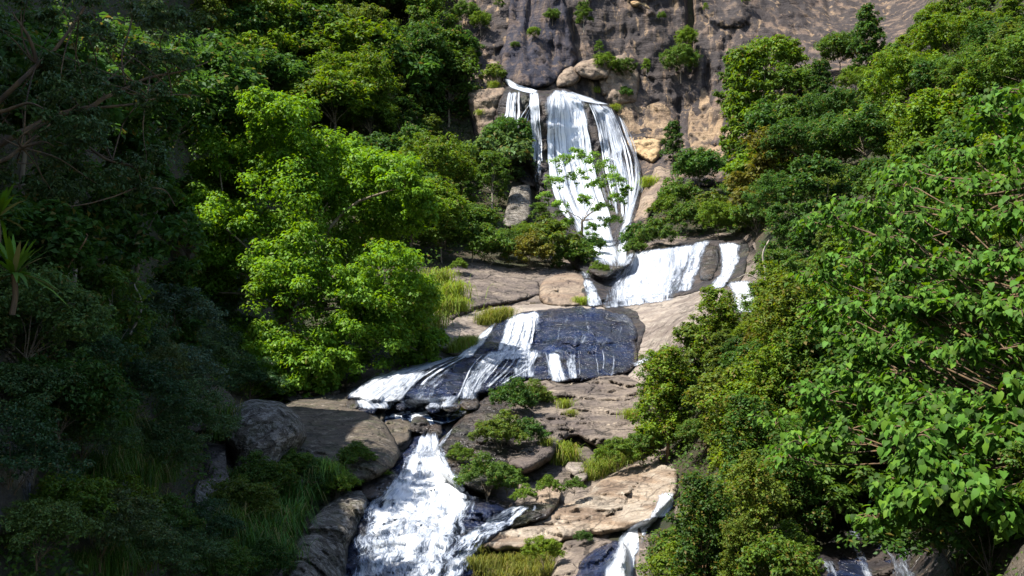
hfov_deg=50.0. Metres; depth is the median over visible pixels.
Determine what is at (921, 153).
tree
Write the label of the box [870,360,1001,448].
shrub
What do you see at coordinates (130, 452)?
grass tuft
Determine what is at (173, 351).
shrub
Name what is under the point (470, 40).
tree
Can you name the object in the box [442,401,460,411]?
stone
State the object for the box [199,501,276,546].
grass tuft
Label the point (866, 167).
tree
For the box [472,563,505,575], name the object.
grass tuft
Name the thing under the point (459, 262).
shrub
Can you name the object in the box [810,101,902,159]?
tree
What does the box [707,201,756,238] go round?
shrub
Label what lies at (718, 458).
shrub
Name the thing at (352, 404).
stone
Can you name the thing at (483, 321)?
grass tuft
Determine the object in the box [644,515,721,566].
shrub
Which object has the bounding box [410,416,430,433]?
boulder
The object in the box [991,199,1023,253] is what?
tree
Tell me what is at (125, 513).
shrub
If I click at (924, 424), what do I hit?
broad leaved tree
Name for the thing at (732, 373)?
shrub
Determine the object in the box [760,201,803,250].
tree
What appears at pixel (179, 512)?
shrub
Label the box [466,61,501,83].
ledge block
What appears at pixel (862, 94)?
tree
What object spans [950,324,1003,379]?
shrub
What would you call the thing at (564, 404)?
grass tuft
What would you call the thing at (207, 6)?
tree
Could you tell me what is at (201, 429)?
boulder
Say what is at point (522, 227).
tree
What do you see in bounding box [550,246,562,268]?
tree
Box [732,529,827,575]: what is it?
shrub
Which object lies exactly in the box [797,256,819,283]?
tree
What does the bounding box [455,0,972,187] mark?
cliff
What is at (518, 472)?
shrub
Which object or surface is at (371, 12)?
tree
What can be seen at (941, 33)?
tree
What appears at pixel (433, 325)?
grass tuft
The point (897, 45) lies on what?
tree
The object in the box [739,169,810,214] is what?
tree
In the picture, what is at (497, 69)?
shrub
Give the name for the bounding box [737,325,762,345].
tree
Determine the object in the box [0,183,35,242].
sword leaved plant
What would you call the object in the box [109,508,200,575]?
shrub
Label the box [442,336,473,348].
grass tuft
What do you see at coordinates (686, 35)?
cliff shrub
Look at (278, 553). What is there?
shrub
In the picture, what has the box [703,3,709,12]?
cliff shrub
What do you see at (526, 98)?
rock block
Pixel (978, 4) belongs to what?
tree
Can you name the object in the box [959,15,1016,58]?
tree
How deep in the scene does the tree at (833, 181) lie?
53.31 m
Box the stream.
[824,523,913,575]
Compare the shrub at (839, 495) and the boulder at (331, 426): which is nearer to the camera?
the shrub at (839, 495)
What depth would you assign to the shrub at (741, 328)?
30.55 m
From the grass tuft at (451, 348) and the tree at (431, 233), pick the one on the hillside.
the tree at (431, 233)
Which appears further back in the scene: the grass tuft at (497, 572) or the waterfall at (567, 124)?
the waterfall at (567, 124)
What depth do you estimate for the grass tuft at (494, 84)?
96.22 m
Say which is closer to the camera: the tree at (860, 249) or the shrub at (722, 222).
the tree at (860, 249)
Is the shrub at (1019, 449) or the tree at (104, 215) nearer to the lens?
the shrub at (1019, 449)
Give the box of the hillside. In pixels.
[0,0,1023,575]
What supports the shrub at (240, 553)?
on the hillside
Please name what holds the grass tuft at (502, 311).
on the rock slab at (661, 320)
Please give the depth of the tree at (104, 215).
20.80 m
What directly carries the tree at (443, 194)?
on the hillside
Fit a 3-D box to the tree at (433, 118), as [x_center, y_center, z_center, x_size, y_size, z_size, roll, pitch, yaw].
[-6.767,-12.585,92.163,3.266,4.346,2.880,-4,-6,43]
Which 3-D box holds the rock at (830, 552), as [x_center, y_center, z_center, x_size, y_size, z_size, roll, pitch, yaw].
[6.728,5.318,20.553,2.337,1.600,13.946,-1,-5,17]
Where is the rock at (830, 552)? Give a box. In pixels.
[813,520,954,575]
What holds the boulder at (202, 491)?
on the hillside
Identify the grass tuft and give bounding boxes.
[69,546,105,574]
[74,444,149,485]
[76,454,143,486]
[82,540,150,575]
[90,534,152,575]
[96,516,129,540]
[103,395,144,425]
[106,405,151,441]
[110,441,159,471]
[116,425,149,451]
[121,405,148,427]
[129,536,164,575]
[131,454,174,491]
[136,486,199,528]
[150,444,197,474]
[150,453,188,482]
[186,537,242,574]
[192,398,254,441]
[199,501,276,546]
[217,519,299,561]
[221,465,271,488]
[233,496,292,524]
[242,508,311,546]
[260,478,312,497]
[262,532,324,575]
[267,479,335,512]
[268,496,330,539]
[295,463,325,486]
[301,456,351,482]
[306,487,345,500]
[403,307,460,329]
[410,266,481,286]
[423,319,456,330]
[429,288,462,308]
[432,293,471,314]
[434,278,470,297]
[440,279,491,298]
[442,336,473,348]
[442,342,467,352]
[444,296,484,311]
[448,554,501,572]
[449,333,479,346]
[460,542,488,555]
[469,313,499,324]
[470,308,506,322]
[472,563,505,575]
[474,109,484,115]
[475,550,512,567]
[477,567,517,575]
[482,305,518,319]
[483,552,522,570]
[486,81,501,88]
[489,549,534,570]
[492,558,544,575]
[493,307,521,317]
[495,552,551,572]
[517,564,552,575]
[518,550,555,566]
[532,436,556,445]
[534,560,555,575]
[549,438,584,462]
[549,446,588,465]
[554,398,576,408]
[561,409,578,416]
[563,458,622,475]
[567,455,628,473]
[571,295,591,304]
[579,465,610,480]
[592,85,601,92]
[593,453,637,469]
[601,452,636,465]
[610,103,622,110]
[616,407,636,418]
[634,174,662,188]
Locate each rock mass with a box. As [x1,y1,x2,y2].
[438,394,514,492]
[503,374,663,473]
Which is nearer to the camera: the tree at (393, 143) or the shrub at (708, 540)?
the shrub at (708, 540)
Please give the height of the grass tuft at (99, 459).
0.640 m
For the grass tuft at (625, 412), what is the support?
on the rock mass at (600, 400)
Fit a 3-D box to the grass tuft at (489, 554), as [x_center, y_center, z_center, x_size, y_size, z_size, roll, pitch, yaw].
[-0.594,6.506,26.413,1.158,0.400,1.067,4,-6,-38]
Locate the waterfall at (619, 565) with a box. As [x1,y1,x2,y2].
[605,493,672,575]
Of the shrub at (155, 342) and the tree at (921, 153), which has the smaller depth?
the shrub at (155, 342)
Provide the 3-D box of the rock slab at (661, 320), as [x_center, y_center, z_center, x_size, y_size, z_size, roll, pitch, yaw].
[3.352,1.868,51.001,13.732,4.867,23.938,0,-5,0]
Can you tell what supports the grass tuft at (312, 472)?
on the riverbed
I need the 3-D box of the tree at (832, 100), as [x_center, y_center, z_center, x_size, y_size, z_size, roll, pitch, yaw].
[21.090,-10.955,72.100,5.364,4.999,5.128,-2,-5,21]
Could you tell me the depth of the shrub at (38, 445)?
12.43 m
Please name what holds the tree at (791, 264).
on the hillside
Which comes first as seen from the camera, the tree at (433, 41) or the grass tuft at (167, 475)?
the grass tuft at (167, 475)
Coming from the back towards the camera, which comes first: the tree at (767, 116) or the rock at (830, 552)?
the tree at (767, 116)
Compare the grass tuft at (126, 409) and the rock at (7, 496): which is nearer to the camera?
the rock at (7, 496)
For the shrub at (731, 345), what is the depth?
30.24 m
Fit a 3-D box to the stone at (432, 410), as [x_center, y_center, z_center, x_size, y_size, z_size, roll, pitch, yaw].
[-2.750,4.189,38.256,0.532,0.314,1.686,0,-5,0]
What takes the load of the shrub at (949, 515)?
on the hillside
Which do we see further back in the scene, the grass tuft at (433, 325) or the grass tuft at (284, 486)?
the grass tuft at (433, 325)
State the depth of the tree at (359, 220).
66.22 m
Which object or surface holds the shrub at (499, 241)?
on the hillside
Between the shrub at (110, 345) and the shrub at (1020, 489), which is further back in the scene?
the shrub at (110, 345)
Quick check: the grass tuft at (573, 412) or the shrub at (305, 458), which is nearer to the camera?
the shrub at (305, 458)
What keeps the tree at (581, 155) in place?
on the hillside
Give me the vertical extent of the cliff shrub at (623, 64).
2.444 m
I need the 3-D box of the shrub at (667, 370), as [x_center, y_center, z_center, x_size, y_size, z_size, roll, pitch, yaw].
[4.467,3.481,32.567,2.268,3.719,2.170,-3,-5,31]
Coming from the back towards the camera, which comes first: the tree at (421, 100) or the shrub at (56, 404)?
the tree at (421, 100)
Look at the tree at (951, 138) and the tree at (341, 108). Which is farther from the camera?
the tree at (341, 108)
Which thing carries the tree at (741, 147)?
on the hillside
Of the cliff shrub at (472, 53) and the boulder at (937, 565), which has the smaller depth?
the boulder at (937, 565)
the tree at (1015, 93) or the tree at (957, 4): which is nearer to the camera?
the tree at (1015, 93)
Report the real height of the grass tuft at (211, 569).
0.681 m
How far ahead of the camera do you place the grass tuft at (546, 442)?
33.58 m
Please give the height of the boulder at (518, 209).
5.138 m
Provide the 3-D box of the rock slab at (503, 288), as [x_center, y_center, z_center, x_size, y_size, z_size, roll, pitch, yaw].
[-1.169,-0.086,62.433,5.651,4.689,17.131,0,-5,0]
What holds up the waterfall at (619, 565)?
on the riverbed
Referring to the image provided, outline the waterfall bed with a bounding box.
[345,428,520,575]
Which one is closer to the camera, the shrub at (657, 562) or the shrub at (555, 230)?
the shrub at (657, 562)
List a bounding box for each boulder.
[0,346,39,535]
[187,385,235,431]
[195,479,221,531]
[222,399,306,481]
[284,389,339,400]
[285,398,399,487]
[289,489,367,575]
[332,392,356,402]
[359,469,397,499]
[375,404,384,420]
[385,418,411,445]
[388,403,417,410]
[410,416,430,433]
[426,423,441,437]
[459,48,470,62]
[503,184,531,227]
[536,481,560,506]
[539,273,585,305]
[565,462,584,475]
[574,471,587,481]
[634,166,673,240]
[673,504,687,525]
[698,245,718,279]
[826,557,867,575]
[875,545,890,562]
[908,551,953,575]
[996,538,1023,575]
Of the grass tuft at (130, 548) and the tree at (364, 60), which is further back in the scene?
the tree at (364, 60)
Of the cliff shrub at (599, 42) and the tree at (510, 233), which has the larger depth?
the cliff shrub at (599, 42)
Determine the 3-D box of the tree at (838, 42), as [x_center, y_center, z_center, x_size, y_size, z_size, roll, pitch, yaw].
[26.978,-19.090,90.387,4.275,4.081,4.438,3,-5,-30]
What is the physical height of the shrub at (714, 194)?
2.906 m
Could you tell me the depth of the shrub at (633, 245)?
69.86 m
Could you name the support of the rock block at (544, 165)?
attached to the cliff
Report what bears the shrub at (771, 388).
on the hillside
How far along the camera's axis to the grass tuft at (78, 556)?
13.45 m
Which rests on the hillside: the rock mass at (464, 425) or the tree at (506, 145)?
the tree at (506, 145)
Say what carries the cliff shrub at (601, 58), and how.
on the cliff
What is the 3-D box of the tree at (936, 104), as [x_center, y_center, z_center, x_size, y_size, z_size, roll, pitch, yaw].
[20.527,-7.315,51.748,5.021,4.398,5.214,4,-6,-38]
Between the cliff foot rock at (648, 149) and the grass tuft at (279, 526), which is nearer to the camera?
the grass tuft at (279, 526)
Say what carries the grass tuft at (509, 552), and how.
on the hillside
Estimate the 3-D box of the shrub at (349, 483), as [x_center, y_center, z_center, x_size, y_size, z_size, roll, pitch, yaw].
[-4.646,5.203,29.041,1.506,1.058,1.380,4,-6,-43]
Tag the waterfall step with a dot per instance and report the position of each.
(603, 290)
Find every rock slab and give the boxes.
[439,288,722,367]
[447,258,539,319]
[483,463,677,551]
[627,356,660,387]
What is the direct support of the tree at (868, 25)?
on the hillside
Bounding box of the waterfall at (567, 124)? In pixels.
[505,79,642,264]
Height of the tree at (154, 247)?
5.345 m
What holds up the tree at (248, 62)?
on the hillside
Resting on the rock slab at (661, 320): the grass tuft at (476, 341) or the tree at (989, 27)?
the grass tuft at (476, 341)
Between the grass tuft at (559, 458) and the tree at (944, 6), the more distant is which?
the tree at (944, 6)
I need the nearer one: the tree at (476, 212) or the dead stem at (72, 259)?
the dead stem at (72, 259)
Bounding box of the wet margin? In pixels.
[600,305,645,356]
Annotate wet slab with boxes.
[347,337,636,403]
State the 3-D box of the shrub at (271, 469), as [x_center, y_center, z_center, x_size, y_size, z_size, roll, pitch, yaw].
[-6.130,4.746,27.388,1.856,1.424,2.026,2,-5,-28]
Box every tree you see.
[0,0,216,208]
[0,4,203,202]
[0,17,142,195]
[0,190,116,350]
[0,262,119,372]
[0,343,139,471]
[7,159,146,290]
[75,263,161,368]
[89,125,210,304]
[103,17,267,151]
[143,263,208,350]
[153,168,257,261]
[157,33,270,159]
[175,84,451,402]
[189,0,239,41]
[203,1,273,38]
[203,35,266,74]
[218,0,258,6]
[219,26,278,74]
[221,0,267,10]
[248,0,315,90]
[254,45,313,92]
[265,1,343,56]
[274,81,316,122]
[285,61,383,133]
[294,15,409,67]
[295,0,337,10]
[295,7,358,26]
[296,12,360,69]
[304,41,403,133]
[310,0,355,9]
[312,93,352,129]
[324,0,419,20]
[330,1,401,35]
[336,90,402,140]
[337,36,445,95]
[342,0,379,20]
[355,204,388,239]
[356,131,415,154]
[361,175,471,247]
[371,40,426,129]
[372,94,432,139]
[375,0,444,32]
[383,17,453,103]
[387,30,458,122]
[397,121,440,165]
[398,128,478,186]
[401,0,462,34]
[412,40,483,127]
[414,213,474,262]
[420,26,481,98]
[423,113,445,142]
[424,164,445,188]
[432,25,485,79]
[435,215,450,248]
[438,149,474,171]
[445,219,495,261]
[450,158,478,204]
[454,202,503,227]
[455,125,540,185]
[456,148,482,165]
[470,150,513,208]
[480,114,533,174]
[490,227,525,259]
[510,220,538,237]
[528,202,552,222]
[535,147,634,237]
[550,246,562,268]
[659,120,684,161]
[670,146,730,188]
[671,321,710,383]
[695,197,738,239]
[703,329,733,377]
[705,430,727,475]
[712,48,753,117]
[717,178,757,199]
[718,44,788,159]
[720,137,738,161]
[722,125,810,205]
[730,139,748,165]
[737,280,759,321]
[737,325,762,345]
[739,95,788,135]
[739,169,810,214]
[742,34,810,91]
[745,247,804,278]
[747,80,1023,544]
[756,109,850,169]
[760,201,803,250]
[766,59,827,96]
[771,93,828,169]
[772,153,858,239]
[777,257,807,287]
[783,216,820,260]
[794,85,872,122]
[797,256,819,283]
[804,57,835,105]
[805,172,829,200]
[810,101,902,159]
[810,224,840,257]
[813,29,865,75]
[813,137,864,163]
[816,164,874,200]
[816,235,857,299]
[831,217,874,239]
[833,65,870,90]
[842,155,892,188]
[846,3,887,70]
[851,161,904,202]
[853,75,875,105]
[854,230,876,254]
[857,44,949,108]
[869,190,913,253]
[871,41,909,102]
[871,95,912,158]
[874,163,912,235]
[883,85,990,136]
[883,115,934,159]
[893,32,921,58]
[898,205,940,276]
[902,181,954,220]
[903,151,957,172]
[904,8,993,57]
[905,13,940,36]
[909,51,958,92]
[913,0,955,21]
[919,128,989,206]
[928,199,969,227]
[929,42,986,88]
[936,0,967,22]
[948,101,1011,148]
[949,0,994,10]
[949,58,1022,102]
[958,136,1017,176]
[959,0,990,12]
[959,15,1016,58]
[960,225,1017,251]
[963,22,1023,87]
[986,20,1023,61]
[989,0,1023,23]
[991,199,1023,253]
[1001,82,1022,106]
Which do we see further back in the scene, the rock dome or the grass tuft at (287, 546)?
the rock dome
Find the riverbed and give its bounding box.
[202,232,761,575]
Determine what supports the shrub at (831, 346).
on the hillside
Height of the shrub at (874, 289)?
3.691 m
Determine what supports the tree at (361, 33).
on the hillside
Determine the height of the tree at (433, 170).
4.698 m
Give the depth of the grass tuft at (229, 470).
27.18 m
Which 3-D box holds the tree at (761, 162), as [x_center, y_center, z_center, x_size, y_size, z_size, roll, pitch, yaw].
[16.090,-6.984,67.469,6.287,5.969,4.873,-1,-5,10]
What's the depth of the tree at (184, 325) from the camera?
33.21 m
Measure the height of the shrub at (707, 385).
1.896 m
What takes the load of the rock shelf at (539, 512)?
on the riverbed
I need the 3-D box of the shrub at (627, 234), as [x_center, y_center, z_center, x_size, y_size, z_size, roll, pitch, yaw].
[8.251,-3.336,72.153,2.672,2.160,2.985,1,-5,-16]
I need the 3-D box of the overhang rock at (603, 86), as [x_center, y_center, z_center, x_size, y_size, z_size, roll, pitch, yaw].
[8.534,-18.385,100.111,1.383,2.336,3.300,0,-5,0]
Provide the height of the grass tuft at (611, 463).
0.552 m
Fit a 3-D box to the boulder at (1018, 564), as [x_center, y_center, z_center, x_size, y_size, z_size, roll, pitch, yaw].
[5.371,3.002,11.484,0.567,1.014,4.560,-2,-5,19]
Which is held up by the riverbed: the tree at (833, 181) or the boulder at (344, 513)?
the boulder at (344, 513)
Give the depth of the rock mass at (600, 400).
37.55 m
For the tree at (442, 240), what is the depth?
71.10 m
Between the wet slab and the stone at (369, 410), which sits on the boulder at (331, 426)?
the stone at (369, 410)
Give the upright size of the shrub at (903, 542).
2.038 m
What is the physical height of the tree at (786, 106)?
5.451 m
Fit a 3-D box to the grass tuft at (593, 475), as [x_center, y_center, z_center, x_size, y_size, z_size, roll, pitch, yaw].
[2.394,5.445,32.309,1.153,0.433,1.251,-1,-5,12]
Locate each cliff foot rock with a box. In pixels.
[627,137,661,162]
[688,88,729,156]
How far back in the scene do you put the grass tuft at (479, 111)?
94.97 m
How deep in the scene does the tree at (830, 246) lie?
32.55 m
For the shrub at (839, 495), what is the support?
on the hillside
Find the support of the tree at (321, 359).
on the hillside
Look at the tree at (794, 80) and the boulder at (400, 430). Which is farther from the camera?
the tree at (794, 80)
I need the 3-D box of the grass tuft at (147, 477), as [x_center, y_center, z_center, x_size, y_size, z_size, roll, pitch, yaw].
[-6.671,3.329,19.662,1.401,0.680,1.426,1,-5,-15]
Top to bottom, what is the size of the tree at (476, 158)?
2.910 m
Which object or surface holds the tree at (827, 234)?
on the hillside
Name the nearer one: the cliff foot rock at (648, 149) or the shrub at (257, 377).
the shrub at (257, 377)
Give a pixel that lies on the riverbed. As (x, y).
(223, 455)
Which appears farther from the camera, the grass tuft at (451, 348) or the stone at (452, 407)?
the grass tuft at (451, 348)
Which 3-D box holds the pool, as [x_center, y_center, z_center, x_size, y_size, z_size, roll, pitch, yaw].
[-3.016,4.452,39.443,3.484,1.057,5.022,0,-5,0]
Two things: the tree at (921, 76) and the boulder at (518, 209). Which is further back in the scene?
the boulder at (518, 209)
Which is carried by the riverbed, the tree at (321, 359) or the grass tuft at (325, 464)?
the grass tuft at (325, 464)
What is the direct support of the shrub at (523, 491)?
on the rock shelf at (539, 512)
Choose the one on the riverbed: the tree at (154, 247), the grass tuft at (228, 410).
the grass tuft at (228, 410)
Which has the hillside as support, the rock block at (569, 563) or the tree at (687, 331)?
the tree at (687, 331)
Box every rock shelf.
[464,496,511,520]
[511,501,555,527]
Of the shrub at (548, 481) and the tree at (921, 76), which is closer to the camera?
the shrub at (548, 481)
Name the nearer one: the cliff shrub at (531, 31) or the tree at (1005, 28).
the tree at (1005, 28)
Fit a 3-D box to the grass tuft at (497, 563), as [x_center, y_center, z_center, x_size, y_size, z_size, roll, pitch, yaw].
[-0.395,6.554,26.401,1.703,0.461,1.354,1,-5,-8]
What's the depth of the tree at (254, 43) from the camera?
86.66 m
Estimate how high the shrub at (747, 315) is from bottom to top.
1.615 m
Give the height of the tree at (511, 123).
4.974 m
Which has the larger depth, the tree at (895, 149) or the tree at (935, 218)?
the tree at (895, 149)
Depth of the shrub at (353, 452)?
30.05 m
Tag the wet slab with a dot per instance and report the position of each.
(623, 352)
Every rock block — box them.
[524,93,529,119]
[538,136,548,185]
[551,537,612,575]
[576,540,626,575]
[584,104,599,162]
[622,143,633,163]
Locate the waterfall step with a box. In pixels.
[581,238,749,306]
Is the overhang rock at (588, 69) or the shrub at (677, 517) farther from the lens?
the overhang rock at (588, 69)
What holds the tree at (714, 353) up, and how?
on the hillside
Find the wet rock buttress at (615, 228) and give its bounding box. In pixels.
[494,85,643,279]
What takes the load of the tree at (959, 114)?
on the hillside
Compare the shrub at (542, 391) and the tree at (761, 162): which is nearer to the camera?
the shrub at (542, 391)
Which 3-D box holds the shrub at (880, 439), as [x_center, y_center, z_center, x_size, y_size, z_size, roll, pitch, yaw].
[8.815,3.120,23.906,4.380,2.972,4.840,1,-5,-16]
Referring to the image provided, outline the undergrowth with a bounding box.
[0,0,1023,575]
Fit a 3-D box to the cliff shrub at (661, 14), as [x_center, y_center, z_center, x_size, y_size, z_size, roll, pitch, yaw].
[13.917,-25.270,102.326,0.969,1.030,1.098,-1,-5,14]
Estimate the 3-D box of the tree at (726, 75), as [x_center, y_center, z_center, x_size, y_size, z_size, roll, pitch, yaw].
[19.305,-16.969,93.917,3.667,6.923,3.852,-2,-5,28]
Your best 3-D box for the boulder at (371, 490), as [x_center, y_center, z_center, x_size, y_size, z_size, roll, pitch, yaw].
[-3.738,5.459,30.661,1.148,0.563,3.313,0,-5,0]
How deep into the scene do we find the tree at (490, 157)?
83.88 m
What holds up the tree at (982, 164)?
on the hillside
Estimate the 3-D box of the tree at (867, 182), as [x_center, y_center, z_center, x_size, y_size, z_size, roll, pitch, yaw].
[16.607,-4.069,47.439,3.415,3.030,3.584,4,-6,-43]
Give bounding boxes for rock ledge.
[589,245,634,276]
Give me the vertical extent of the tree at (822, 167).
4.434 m
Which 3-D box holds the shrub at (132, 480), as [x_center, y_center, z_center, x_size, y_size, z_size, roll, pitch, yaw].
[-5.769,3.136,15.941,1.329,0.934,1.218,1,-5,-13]
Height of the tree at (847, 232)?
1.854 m
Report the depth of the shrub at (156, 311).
21.75 m
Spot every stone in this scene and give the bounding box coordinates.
[345,400,358,408]
[358,401,376,413]
[396,403,404,410]
[426,405,439,412]
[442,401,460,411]
[459,396,478,409]
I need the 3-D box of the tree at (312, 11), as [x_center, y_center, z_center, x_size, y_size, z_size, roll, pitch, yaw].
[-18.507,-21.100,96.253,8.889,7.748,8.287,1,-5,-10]
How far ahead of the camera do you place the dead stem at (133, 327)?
20.02 m
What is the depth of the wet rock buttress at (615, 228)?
90.47 m
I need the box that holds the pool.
[383,402,465,424]
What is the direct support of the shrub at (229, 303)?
on the hillside
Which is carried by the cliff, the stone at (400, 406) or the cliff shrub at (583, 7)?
the cliff shrub at (583, 7)
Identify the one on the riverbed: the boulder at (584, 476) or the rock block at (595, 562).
the rock block at (595, 562)
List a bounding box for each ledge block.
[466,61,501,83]
[467,87,504,139]
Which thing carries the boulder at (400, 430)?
on the boulder at (331, 426)
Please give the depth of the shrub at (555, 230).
68.52 m
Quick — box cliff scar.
[630,1,649,8]
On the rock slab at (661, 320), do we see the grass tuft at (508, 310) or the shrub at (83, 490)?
the grass tuft at (508, 310)
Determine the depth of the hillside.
43.68 m
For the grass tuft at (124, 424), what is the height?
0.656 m
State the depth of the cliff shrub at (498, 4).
102.50 m
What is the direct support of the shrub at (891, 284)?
on the hillside
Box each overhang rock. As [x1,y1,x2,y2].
[555,66,580,87]
[574,58,610,79]
[598,79,608,95]
[604,53,639,104]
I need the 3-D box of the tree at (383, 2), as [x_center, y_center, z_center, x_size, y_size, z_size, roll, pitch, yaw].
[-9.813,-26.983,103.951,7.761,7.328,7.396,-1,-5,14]
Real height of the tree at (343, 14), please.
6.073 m
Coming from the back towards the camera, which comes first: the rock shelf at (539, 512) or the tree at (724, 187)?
the tree at (724, 187)
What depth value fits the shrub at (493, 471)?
29.15 m
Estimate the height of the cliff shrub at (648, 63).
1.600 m
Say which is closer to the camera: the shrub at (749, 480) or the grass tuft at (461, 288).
the shrub at (749, 480)
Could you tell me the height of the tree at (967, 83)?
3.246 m
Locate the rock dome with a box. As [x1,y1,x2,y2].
[476,306,636,352]
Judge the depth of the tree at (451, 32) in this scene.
98.50 m
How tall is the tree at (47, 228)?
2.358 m
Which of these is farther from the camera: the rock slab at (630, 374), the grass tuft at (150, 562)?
the rock slab at (630, 374)
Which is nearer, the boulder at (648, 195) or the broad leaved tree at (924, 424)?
the broad leaved tree at (924, 424)
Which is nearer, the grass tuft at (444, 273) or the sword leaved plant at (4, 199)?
the sword leaved plant at (4, 199)
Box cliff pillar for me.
[617,102,678,142]
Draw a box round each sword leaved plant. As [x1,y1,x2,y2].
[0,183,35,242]
[0,227,65,314]
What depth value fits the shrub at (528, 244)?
66.77 m
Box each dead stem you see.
[40,233,87,308]
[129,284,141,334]
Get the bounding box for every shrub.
[0,362,88,418]
[0,396,95,494]
[0,496,106,572]
[7,287,86,358]
[19,323,147,371]
[28,473,126,546]
[41,392,126,439]
[42,396,146,470]
[50,486,182,572]
[89,281,173,327]
[98,311,182,356]
[99,357,194,424]
[104,471,163,510]
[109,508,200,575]
[111,326,192,389]
[129,416,212,479]
[136,343,233,394]
[141,281,228,340]
[141,492,206,532]
[147,374,244,439]
[153,527,232,575]
[163,318,245,381]
[172,495,247,541]
[184,285,260,336]
[191,321,257,375]
[197,537,264,575]
[207,474,283,514]
[216,351,289,399]
[230,449,302,493]
[239,535,298,575]
[252,452,313,493]
[282,447,325,475]
[283,457,342,504]
[311,464,362,498]
[332,457,365,495]
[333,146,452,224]
[336,440,378,463]
[444,442,476,462]
[449,258,467,271]
[450,0,480,29]
[452,450,520,500]
[463,225,517,265]
[464,48,479,66]
[466,409,529,450]
[469,10,492,35]
[478,61,506,79]
[488,376,540,414]
[488,464,528,496]
[493,0,505,12]
[502,229,557,269]
[503,416,551,444]
[507,483,537,506]
[510,41,520,46]
[517,215,588,265]
[520,533,567,569]
[523,378,558,402]
[527,26,540,36]
[535,474,567,498]
[543,7,559,25]
[554,238,602,270]
[562,475,587,495]
[572,529,592,543]
[574,0,593,32]
[581,232,608,250]
[586,260,611,274]
[591,436,642,471]
[592,51,617,79]
[594,39,604,53]
[611,57,638,82]
[618,221,647,249]
[618,238,647,252]
[619,86,633,95]
[620,424,664,463]
[626,342,698,465]
[632,344,686,424]
[634,541,715,575]
[635,216,679,247]
[640,58,650,72]
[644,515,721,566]
[645,193,681,216]
[651,374,708,418]
[656,177,703,203]
[657,11,666,18]
[659,41,702,83]
[661,199,707,235]
[664,468,739,575]
[671,414,726,453]
[673,25,698,46]
[676,478,768,530]
[680,523,754,567]
[681,366,731,412]
[687,283,743,371]
[690,187,728,228]
[696,354,787,429]
[698,362,747,454]
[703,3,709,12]
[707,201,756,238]
[707,388,788,490]
[707,448,789,572]
[709,428,761,474]
[711,471,803,522]
[713,336,764,382]
[717,513,769,575]
[718,135,802,178]
[719,334,748,352]
[721,419,895,533]
[728,198,775,235]
[728,320,750,337]
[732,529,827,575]
[734,340,802,429]
[742,367,811,408]
[743,300,786,329]
[744,322,852,404]
[746,260,798,345]
[750,267,818,366]
[759,321,829,423]
[761,428,834,541]
[764,324,826,343]
[766,519,820,558]
[784,309,886,383]
[789,286,825,356]
[789,407,815,430]
[802,268,825,297]
[812,263,887,349]
[815,325,846,357]
[816,460,868,518]
[820,342,931,415]
[828,405,895,461]
[833,476,999,575]
[836,99,889,141]
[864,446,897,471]
[868,261,987,325]
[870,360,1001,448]
[880,453,1023,575]
[886,115,960,168]
[903,299,987,368]
[949,372,1001,453]
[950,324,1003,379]
[963,384,1022,464]
[974,122,1023,145]
[991,430,1023,484]
[1011,482,1023,502]
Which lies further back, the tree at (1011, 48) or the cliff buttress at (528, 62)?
the cliff buttress at (528, 62)
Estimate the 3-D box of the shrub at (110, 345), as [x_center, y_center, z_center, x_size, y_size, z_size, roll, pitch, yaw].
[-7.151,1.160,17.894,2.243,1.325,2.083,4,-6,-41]
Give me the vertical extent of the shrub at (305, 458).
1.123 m
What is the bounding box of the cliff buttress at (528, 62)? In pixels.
[499,0,578,88]
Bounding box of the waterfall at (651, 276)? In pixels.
[583,241,753,311]
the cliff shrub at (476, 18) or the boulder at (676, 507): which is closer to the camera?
the boulder at (676, 507)
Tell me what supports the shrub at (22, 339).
on the hillside
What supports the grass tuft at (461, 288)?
on the rock slab at (503, 288)
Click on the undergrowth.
(64, 548)
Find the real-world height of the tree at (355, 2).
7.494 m
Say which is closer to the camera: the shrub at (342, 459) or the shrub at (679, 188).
the shrub at (342, 459)
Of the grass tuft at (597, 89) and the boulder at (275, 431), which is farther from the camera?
the grass tuft at (597, 89)
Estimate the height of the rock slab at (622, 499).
2.032 m
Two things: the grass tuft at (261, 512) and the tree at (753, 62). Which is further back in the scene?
the tree at (753, 62)
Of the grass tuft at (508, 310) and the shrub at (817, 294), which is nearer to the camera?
the shrub at (817, 294)
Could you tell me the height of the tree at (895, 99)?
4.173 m
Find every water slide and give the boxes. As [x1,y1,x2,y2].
[349,350,645,408]
[458,311,606,359]

